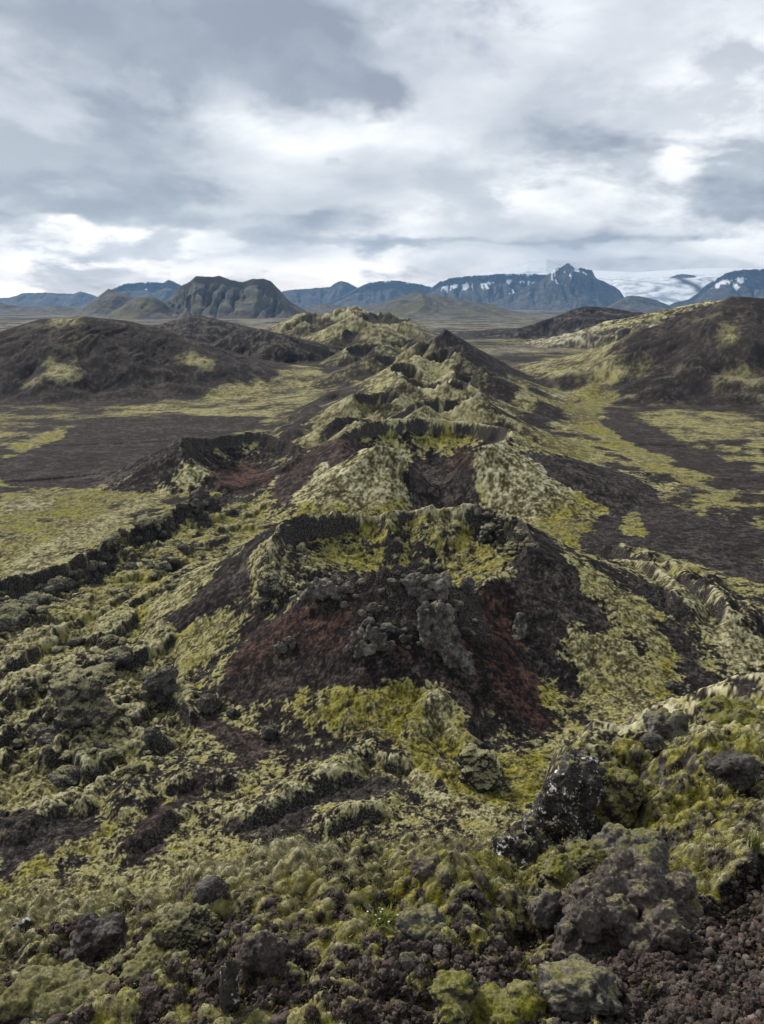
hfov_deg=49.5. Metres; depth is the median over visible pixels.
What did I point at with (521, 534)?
lava block
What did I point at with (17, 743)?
lava block
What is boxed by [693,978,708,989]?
scoria stone
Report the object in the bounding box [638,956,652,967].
scoria stone
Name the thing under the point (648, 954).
scoria stone
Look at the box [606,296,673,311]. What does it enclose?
hill
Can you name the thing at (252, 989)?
scoria stone
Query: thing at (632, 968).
scoria stone
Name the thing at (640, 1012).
scoria stone
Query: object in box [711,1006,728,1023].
scoria stone
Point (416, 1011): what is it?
scoria stone
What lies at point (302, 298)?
mountain
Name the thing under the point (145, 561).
lava block
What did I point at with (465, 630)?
lava block
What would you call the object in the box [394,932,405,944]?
scoria stone
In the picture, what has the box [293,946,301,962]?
scoria stone
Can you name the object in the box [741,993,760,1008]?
scoria stone
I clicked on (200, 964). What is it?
scoria stone
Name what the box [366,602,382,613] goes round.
lava block
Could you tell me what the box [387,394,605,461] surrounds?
crater
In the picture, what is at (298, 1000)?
scoria stone
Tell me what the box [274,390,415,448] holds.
crater
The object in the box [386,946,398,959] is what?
scoria stone
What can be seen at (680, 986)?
scoria stone
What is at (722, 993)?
scoria stone
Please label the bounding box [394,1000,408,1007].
scoria stone
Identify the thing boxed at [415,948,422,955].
scoria stone
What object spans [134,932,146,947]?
scoria stone
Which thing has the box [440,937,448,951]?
scoria stone
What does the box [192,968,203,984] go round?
scoria stone
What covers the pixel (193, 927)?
boulder
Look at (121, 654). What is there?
lava block
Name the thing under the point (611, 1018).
scoria stone
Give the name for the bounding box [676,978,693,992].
scoria stone
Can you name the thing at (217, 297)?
mountain
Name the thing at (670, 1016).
scoria stone
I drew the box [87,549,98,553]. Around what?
lava block
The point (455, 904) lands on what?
scoria stone
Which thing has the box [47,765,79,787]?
lava block
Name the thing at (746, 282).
mountain
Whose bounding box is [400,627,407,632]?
lava block
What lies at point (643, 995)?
scoria stone
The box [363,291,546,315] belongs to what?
hill
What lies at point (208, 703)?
boulder
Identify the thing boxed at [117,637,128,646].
lava block
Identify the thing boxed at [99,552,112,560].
lava block
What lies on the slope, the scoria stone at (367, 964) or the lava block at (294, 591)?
the scoria stone at (367, 964)
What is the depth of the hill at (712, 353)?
696.66 m
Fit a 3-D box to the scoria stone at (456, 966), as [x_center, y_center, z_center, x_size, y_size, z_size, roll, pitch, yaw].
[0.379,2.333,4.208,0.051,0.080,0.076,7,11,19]
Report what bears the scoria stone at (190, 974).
on the slope
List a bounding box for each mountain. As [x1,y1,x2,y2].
[0,291,96,306]
[64,289,133,315]
[74,280,181,307]
[165,276,306,318]
[282,281,356,307]
[327,280,431,307]
[427,273,547,302]
[487,262,623,309]
[669,268,763,306]
[670,274,695,277]
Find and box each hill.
[0,300,721,348]
[0,303,81,314]
[0,316,345,405]
[102,297,180,318]
[152,315,256,343]
[207,329,345,362]
[302,304,351,314]
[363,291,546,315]
[437,306,644,338]
[510,296,763,406]
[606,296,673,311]
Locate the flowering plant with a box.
[363,901,399,933]
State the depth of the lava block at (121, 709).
134.25 m
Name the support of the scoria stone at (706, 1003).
on the slope
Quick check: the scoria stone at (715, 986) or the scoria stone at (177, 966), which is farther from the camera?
the scoria stone at (177, 966)
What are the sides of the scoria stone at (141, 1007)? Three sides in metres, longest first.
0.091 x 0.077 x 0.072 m
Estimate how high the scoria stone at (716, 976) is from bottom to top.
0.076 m
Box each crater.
[79,432,307,494]
[112,503,763,764]
[234,418,679,522]
[264,306,368,338]
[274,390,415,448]
[288,373,580,430]
[296,337,435,406]
[301,312,493,356]
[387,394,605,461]
[396,329,605,424]
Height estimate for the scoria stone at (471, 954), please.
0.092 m
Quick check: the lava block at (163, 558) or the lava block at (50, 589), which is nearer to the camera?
the lava block at (50, 589)
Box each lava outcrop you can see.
[42,667,117,732]
[140,665,178,704]
[256,572,283,605]
[273,636,295,653]
[300,577,363,603]
[345,625,396,658]
[402,571,451,603]
[416,600,460,650]
[437,642,476,675]
[457,743,503,793]
[476,522,503,542]
[511,612,527,639]
[521,748,606,854]
[550,848,703,962]
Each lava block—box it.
[0,599,16,607]
[0,603,29,615]
[0,614,19,631]
[0,621,9,631]
[4,656,12,663]
[8,611,29,625]
[10,599,28,603]
[12,738,23,747]
[16,685,31,696]
[18,591,42,603]
[22,603,35,613]
[27,601,38,606]
[29,724,60,745]
[33,605,48,613]
[38,597,50,604]
[38,684,48,692]
[41,593,56,600]
[42,744,51,751]
[43,585,56,594]
[47,579,67,593]
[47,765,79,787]
[50,646,63,653]
[55,576,67,583]
[58,752,70,760]
[66,570,77,576]
[66,636,85,646]
[67,581,78,588]
[72,568,83,579]
[85,662,116,683]
[86,747,96,754]
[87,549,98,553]
[88,560,99,571]
[92,726,103,732]
[93,740,108,748]
[96,634,119,647]
[97,565,106,571]
[98,531,120,550]
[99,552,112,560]
[101,748,124,761]
[104,646,132,663]
[105,660,118,666]
[109,588,122,595]
[113,703,126,716]
[115,762,146,775]
[116,671,124,676]
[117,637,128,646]
[118,528,128,536]
[120,774,130,782]
[123,562,137,569]
[132,520,145,529]
[134,514,157,529]
[135,536,142,541]
[140,558,152,563]
[141,725,162,743]
[143,750,151,755]
[147,563,154,568]
[148,571,157,580]
[149,699,164,709]
[151,756,165,765]
[153,523,161,530]
[154,562,172,571]
[158,530,166,537]
[158,556,168,560]
[161,550,173,556]
[164,583,177,589]
[167,558,182,570]
[169,522,174,528]
[175,503,186,510]
[177,542,190,554]
[188,487,210,502]
[190,498,202,513]
[195,547,205,550]
[202,499,209,508]
[260,554,269,563]
[266,564,273,568]
[289,589,298,593]
[296,542,311,555]
[322,570,328,577]
[327,574,342,586]
[331,570,341,575]
[340,601,349,608]
[353,594,359,598]
[355,578,365,585]
[358,609,366,616]
[362,617,375,627]
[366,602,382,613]
[378,588,384,593]
[379,622,392,632]
[386,625,397,631]
[387,578,399,585]
[399,634,412,642]
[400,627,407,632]
[415,566,429,574]
[426,643,432,650]
[433,563,442,569]
[445,598,463,611]
[460,627,471,634]
[473,504,481,516]
[482,511,494,517]
[493,541,501,546]
[496,512,505,520]
[504,541,518,552]
[508,551,519,556]
[515,529,533,540]
[524,543,535,551]
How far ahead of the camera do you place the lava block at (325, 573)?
177.16 m
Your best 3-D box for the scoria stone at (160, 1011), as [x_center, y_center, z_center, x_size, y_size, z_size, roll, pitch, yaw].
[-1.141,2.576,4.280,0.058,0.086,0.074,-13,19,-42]
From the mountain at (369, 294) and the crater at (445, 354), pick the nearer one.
the crater at (445, 354)
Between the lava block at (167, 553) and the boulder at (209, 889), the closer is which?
the boulder at (209, 889)
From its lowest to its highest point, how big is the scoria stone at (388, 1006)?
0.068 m
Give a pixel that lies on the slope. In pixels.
(750, 684)
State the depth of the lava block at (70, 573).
208.56 m
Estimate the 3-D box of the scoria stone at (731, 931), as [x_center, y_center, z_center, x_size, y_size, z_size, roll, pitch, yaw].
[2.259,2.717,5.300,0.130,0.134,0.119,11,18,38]
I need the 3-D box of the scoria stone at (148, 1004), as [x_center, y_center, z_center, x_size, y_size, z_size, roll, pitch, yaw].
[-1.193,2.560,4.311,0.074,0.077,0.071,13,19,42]
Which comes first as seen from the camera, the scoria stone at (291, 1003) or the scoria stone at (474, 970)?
the scoria stone at (291, 1003)
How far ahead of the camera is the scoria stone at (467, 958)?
4.36 m
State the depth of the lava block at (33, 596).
189.78 m
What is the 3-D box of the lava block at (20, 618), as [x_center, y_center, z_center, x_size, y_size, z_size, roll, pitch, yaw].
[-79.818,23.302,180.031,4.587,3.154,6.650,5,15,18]
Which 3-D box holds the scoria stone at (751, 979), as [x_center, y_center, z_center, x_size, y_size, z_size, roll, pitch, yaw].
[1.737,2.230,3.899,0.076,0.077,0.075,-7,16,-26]
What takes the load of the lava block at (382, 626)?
on the crater at (624, 623)
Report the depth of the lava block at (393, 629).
140.85 m
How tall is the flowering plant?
0.074 m
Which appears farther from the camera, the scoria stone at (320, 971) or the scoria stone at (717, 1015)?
the scoria stone at (320, 971)
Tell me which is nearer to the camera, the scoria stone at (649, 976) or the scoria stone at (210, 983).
the scoria stone at (649, 976)
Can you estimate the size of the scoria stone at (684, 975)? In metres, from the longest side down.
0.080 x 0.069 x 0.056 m
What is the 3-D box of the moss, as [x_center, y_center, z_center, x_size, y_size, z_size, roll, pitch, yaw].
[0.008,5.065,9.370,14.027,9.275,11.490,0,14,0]
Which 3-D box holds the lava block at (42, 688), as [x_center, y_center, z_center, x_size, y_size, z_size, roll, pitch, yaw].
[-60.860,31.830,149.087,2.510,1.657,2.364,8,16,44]
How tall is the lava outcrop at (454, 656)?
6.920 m
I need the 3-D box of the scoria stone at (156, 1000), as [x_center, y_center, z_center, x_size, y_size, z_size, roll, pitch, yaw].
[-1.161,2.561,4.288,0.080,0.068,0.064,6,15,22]
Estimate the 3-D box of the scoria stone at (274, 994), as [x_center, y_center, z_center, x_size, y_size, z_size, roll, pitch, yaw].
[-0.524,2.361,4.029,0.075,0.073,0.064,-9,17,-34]
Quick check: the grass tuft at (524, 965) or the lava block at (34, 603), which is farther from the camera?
the lava block at (34, 603)
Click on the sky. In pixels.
(289, 144)
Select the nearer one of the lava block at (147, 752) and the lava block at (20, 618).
the lava block at (147, 752)
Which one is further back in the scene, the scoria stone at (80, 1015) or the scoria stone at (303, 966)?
the scoria stone at (303, 966)
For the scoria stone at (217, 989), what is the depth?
4.22 m
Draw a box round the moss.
[0,724,763,1023]
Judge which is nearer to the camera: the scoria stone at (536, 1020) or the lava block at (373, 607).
the scoria stone at (536, 1020)
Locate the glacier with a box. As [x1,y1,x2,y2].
[424,259,761,304]
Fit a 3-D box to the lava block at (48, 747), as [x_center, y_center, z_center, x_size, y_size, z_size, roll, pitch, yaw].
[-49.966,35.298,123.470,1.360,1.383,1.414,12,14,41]
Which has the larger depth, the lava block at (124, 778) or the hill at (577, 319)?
the hill at (577, 319)
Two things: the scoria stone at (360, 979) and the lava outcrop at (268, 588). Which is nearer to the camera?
the scoria stone at (360, 979)
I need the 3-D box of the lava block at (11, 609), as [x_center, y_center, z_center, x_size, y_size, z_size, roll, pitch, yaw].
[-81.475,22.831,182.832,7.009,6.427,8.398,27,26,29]
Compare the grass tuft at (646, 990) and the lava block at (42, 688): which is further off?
the lava block at (42, 688)
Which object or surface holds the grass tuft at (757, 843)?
on the moss
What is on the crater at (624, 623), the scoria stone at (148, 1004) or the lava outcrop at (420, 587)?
the lava outcrop at (420, 587)
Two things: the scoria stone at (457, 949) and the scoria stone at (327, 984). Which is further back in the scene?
the scoria stone at (457, 949)
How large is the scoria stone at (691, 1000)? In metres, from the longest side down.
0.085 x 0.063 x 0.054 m
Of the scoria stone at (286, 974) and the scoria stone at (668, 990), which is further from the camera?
the scoria stone at (286, 974)
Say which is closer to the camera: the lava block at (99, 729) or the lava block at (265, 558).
the lava block at (99, 729)
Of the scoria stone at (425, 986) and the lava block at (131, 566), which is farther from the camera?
the lava block at (131, 566)
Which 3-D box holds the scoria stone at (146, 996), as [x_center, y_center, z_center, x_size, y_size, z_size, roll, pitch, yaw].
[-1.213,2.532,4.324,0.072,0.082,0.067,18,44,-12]
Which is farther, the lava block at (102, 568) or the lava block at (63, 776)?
the lava block at (102, 568)
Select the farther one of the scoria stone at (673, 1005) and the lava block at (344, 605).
the lava block at (344, 605)
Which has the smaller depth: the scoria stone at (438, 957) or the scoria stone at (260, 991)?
the scoria stone at (260, 991)
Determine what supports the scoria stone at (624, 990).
on the slope
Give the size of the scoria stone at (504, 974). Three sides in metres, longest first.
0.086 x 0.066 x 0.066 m
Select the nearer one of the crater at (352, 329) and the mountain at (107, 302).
the crater at (352, 329)
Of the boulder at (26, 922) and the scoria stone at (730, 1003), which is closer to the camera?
the scoria stone at (730, 1003)
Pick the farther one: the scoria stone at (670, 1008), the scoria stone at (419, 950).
the scoria stone at (419, 950)
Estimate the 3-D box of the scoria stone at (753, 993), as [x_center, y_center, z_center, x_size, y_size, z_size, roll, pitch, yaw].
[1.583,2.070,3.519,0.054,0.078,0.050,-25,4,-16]
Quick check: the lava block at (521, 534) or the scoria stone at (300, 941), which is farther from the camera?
the lava block at (521, 534)
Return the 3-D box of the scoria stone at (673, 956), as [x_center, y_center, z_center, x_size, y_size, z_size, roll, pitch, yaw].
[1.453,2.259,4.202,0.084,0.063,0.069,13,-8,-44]
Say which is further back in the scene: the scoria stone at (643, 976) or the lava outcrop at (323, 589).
the lava outcrop at (323, 589)
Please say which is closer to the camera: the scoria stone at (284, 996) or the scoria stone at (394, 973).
the scoria stone at (284, 996)
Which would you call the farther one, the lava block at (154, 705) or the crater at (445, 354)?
the crater at (445, 354)
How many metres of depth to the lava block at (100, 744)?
124.12 m
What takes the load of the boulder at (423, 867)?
on the moss
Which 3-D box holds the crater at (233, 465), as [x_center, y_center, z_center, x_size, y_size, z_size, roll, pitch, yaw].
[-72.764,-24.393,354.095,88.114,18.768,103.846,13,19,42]
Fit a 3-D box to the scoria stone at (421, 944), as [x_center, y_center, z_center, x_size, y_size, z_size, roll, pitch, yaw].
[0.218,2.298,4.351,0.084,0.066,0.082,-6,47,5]
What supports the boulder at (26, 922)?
on the slope
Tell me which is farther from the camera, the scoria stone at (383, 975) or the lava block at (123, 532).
the lava block at (123, 532)
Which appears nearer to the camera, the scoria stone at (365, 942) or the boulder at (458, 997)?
the boulder at (458, 997)
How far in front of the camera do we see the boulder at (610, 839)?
6.76 m
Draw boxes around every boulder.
[0,958,116,1023]
[12,915,33,932]
[63,911,130,967]
[108,933,182,988]
[152,903,223,959]
[191,875,228,905]
[197,692,220,713]
[219,955,239,1013]
[226,708,238,717]
[235,929,288,979]
[261,725,277,739]
[394,903,449,945]
[398,951,418,969]
[410,854,442,883]
[427,968,547,1023]
[459,577,474,594]
[491,830,538,870]
[528,885,563,931]
[536,838,608,894]
[536,953,623,1021]
[587,761,643,838]
[590,822,669,874]
[639,732,666,754]
[642,707,691,741]
[665,680,675,689]
[696,695,763,726]
[703,750,761,795]
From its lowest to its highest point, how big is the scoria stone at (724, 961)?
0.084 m
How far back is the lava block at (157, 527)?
252.71 m
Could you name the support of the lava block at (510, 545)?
on the crater at (624, 623)
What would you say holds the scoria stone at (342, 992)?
on the slope
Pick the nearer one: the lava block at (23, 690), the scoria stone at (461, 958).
the scoria stone at (461, 958)
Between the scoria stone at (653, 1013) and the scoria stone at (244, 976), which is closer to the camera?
the scoria stone at (653, 1013)
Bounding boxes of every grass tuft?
[448,930,459,946]
[515,952,534,970]
[641,976,656,999]
[743,826,763,851]
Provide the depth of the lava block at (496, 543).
195.33 m
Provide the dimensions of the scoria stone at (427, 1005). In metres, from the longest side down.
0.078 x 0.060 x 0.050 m
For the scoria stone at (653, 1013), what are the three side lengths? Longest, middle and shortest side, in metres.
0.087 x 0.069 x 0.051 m
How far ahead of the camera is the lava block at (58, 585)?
200.52 m
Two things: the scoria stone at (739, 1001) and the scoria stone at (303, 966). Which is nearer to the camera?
the scoria stone at (739, 1001)
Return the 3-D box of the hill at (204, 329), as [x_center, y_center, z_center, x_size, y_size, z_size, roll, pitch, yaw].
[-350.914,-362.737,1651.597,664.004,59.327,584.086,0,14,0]
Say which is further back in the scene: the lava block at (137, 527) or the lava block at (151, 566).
the lava block at (137, 527)
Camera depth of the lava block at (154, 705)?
141.80 m
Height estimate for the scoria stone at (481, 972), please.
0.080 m
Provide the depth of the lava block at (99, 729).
128.91 m
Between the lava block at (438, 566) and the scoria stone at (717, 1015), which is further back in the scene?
the lava block at (438, 566)
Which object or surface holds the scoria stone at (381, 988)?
on the slope
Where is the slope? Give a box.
[0,672,763,1023]
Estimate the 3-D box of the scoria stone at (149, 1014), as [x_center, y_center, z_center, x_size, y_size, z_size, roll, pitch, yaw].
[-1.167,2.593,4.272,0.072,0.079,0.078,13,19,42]
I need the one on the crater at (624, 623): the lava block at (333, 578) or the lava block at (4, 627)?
the lava block at (333, 578)
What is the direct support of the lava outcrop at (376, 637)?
on the crater at (624, 623)
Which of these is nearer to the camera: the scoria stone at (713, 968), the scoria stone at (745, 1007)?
the scoria stone at (745, 1007)
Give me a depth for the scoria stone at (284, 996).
4.01 m
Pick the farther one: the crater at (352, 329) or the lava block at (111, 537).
the crater at (352, 329)
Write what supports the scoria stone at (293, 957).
on the slope
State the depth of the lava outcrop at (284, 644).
144.36 m
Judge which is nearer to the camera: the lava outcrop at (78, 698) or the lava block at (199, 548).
the lava outcrop at (78, 698)
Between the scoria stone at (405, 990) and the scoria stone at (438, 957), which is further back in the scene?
the scoria stone at (438, 957)
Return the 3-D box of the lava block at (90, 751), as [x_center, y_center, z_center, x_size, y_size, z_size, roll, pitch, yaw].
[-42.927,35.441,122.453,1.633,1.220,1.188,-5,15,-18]
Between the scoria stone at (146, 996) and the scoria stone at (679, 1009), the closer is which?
the scoria stone at (679, 1009)
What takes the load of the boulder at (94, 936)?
on the moss
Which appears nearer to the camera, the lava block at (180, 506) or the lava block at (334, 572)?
the lava block at (334, 572)
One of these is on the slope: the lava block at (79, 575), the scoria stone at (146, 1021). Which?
the scoria stone at (146, 1021)
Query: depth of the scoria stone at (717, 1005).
3.49 m
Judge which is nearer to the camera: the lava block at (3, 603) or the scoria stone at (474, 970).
the scoria stone at (474, 970)
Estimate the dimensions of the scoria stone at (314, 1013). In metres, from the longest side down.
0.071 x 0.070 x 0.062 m
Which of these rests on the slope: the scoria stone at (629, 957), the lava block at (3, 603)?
the scoria stone at (629, 957)
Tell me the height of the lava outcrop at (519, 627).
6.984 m
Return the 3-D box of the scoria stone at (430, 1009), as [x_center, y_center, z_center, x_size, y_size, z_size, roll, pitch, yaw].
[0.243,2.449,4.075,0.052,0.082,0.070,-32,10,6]
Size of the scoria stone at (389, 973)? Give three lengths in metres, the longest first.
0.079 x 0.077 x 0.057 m
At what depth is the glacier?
19239.91 m
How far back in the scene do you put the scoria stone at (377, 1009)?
3.89 m
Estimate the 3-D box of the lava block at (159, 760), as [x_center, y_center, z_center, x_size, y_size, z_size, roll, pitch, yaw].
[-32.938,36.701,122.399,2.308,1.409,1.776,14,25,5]
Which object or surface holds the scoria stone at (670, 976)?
on the slope
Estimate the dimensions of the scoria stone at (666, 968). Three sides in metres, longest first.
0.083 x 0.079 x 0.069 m
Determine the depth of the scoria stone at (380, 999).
4.09 m
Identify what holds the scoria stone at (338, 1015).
on the slope
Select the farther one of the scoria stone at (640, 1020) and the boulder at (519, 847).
the boulder at (519, 847)
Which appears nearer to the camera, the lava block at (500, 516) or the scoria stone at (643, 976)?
the scoria stone at (643, 976)
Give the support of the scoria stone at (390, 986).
on the slope
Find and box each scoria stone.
[69,1010,76,1023]
[76,1006,84,1023]
[82,1003,94,1021]
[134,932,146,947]
[139,992,145,1007]
[139,1002,145,1012]
[141,987,154,1006]
[142,993,154,1002]
[143,1011,149,1023]
[146,999,154,1011]
[147,1010,155,1017]
[149,984,161,998]
[149,1015,159,1023]
[151,998,164,1008]
[151,1003,165,1017]
[157,1004,166,1016]
[164,966,172,975]
[165,1003,175,1012]
[168,957,179,972]
[168,985,179,998]
[169,957,181,970]
[172,982,184,998]
[187,969,196,981]
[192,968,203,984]
[193,958,205,969]
[198,992,210,1004]
[201,976,217,991]
[212,985,218,996]
[214,968,220,982]
[239,970,251,983]
[241,982,252,998]
[249,985,259,995]
[252,985,267,996]
[255,995,268,1009]
[258,977,273,985]
[267,988,279,1001]
[278,966,289,979]
[279,989,291,1002]
[284,1000,294,1008]
[285,951,292,963]
[286,990,304,1009]
[290,949,295,961]
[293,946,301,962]
[296,935,304,949]
[298,960,307,970]
[300,989,310,1002]
[303,1004,316,1017]
[305,948,317,956]
[306,1005,317,1020]
[311,954,321,966]
[315,966,326,976]
[319,976,332,989]
[322,974,330,985]
[328,997,340,1010]
[332,1007,336,1021]
[335,1009,346,1022]
[338,985,348,999]
[339,1004,351,1016]
[349,1000,362,1012]
[351,985,363,998]
[358,970,364,984]
[360,998,374,1013]
[361,935,371,949]
[362,958,372,971]
[367,930,379,943]
[368,977,378,989]
[372,1013,383,1023]
[373,1004,383,1015]
[375,981,388,1001]
[377,994,385,1004]
[378,935,387,946]
[378,968,388,980]
[381,960,390,970]
[383,1001,393,1014]
[384,943,395,956]
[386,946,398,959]
[387,969,394,983]
[388,958,398,969]
[388,981,392,995]
[390,967,399,981]
[393,979,406,992]
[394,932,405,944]
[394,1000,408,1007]
[394,1005,407,1013]
[395,1007,408,1018]
[398,985,411,995]
[405,964,416,972]
[407,940,417,951]
[410,1017,422,1023]
[411,1005,424,1018]
[412,989,419,1002]
[414,966,425,979]
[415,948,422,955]
[417,940,430,952]
[417,953,426,964]
[419,990,429,1001]
[421,980,432,991]
[422,1011,434,1023]
[423,1001,436,1009]
[424,939,433,948]
[427,1003,434,1012]
[432,944,447,957]
[434,947,445,960]
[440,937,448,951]
[444,897,464,914]
[450,945,462,957]
[453,963,460,970]
[454,954,467,966]
[461,951,473,962]
[464,951,474,964]
[465,968,472,974]
[470,962,479,975]
[472,954,479,962]
[474,960,481,967]
[477,967,486,978]
[479,975,491,986]
[486,957,498,967]
[499,969,510,980]
[502,955,512,964]
[505,951,512,967]
[510,951,520,967]
[511,965,525,979]
[527,1016,539,1023]
[554,922,557,935]
[602,1015,614,1022]
[609,959,628,982]
[614,954,624,962]
[615,977,630,1000]
[619,970,629,985]
[621,950,639,967]
[626,993,649,1016]
[628,962,642,974]
[628,973,641,986]
[629,1005,644,1016]
[630,989,642,997]
[632,987,645,999]
[636,972,646,979]
[636,1015,645,1023]
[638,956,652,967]
[641,967,653,978]
[643,1009,650,1022]
[645,953,654,964]
[646,969,655,982]
[648,985,660,997]
[648,1007,658,1022]
[651,964,662,971]
[652,970,663,980]
[653,974,664,985]
[657,981,668,992]
[661,964,671,974]
[662,951,675,960]
[662,959,678,972]
[663,971,677,981]
[665,986,670,995]
[665,999,679,1016]
[665,1008,679,1023]
[666,996,680,1003]
[666,1002,677,1016]
[670,984,678,996]
[671,1005,684,1017]
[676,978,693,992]
[677,982,689,992]
[679,991,687,999]
[681,973,690,982]
[681,1007,690,1017]
[685,994,699,1006]
[687,989,698,999]
[689,1003,707,1018]
[691,974,702,986]
[691,1004,708,1019]
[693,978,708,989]
[693,984,703,1000]
[701,999,711,1014]
[704,970,721,981]
[705,971,715,983]
[707,980,722,994]
[708,965,718,974]
[711,1002,725,1011]
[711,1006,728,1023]
[713,998,725,1004]
[715,965,726,972]
[716,955,732,968]
[719,990,731,996]
[721,971,731,985]
[722,1005,738,1022]
[725,926,743,938]
[725,1001,735,1007]
[735,1007,742,1019]
[736,998,744,1006]
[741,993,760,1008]
[742,976,760,986]
[742,1001,757,1016]
[743,981,754,992]
[750,989,761,1006]
[760,996,763,1008]
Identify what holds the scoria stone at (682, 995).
on the slope
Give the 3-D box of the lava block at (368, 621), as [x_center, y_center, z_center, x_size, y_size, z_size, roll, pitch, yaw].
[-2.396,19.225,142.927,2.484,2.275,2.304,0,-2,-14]
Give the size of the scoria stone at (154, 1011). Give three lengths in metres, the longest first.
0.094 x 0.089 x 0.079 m
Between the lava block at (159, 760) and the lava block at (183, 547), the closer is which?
the lava block at (159, 760)
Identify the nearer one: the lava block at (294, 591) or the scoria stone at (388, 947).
the scoria stone at (388, 947)
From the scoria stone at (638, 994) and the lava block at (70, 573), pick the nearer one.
the scoria stone at (638, 994)
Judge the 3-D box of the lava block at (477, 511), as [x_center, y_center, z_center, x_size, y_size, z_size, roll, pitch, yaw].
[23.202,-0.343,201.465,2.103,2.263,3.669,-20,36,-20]
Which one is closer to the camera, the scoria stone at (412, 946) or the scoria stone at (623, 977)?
the scoria stone at (623, 977)
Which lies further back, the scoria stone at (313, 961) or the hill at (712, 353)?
the hill at (712, 353)
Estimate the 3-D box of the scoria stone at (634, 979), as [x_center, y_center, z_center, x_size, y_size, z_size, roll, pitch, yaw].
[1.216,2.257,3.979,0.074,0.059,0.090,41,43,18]
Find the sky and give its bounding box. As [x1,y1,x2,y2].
[0,0,763,297]
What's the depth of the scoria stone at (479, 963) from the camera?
4.32 m
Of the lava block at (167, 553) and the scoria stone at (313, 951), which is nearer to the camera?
the scoria stone at (313, 951)
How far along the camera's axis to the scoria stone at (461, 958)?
4.30 m
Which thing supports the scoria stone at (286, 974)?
on the slope
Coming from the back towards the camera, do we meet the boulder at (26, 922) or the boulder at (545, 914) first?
the boulder at (26, 922)
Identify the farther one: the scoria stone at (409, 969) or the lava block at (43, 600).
the lava block at (43, 600)
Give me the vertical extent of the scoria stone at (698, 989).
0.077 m
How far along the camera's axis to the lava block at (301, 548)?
184.30 m
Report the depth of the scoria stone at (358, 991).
4.01 m
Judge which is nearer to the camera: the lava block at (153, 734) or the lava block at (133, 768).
the lava block at (133, 768)
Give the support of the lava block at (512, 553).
on the crater at (624, 623)
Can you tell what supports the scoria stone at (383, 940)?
on the slope
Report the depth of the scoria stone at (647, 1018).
3.65 m
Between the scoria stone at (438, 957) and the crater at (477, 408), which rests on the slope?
the scoria stone at (438, 957)
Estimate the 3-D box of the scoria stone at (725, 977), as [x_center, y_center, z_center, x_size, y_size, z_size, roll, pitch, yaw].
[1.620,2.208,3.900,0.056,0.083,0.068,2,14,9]
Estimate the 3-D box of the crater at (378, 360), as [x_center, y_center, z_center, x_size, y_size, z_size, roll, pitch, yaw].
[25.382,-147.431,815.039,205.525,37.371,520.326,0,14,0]
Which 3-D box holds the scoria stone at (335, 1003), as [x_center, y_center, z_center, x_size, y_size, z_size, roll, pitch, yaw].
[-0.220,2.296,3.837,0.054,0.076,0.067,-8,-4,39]
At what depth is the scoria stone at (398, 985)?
4.10 m
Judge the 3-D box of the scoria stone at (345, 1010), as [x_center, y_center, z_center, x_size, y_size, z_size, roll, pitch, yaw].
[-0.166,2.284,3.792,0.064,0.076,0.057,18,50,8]
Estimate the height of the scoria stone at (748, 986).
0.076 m
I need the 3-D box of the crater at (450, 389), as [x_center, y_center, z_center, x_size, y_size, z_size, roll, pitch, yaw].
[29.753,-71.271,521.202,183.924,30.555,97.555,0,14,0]
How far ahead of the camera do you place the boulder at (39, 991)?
4.69 m
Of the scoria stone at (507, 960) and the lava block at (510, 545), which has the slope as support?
the scoria stone at (507, 960)
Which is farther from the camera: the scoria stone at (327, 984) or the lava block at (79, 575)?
the lava block at (79, 575)
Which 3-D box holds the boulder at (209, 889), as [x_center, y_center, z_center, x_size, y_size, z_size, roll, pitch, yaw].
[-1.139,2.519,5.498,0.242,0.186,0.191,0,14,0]
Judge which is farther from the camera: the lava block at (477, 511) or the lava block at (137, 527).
the lava block at (137, 527)
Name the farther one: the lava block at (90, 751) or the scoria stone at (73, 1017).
the lava block at (90, 751)

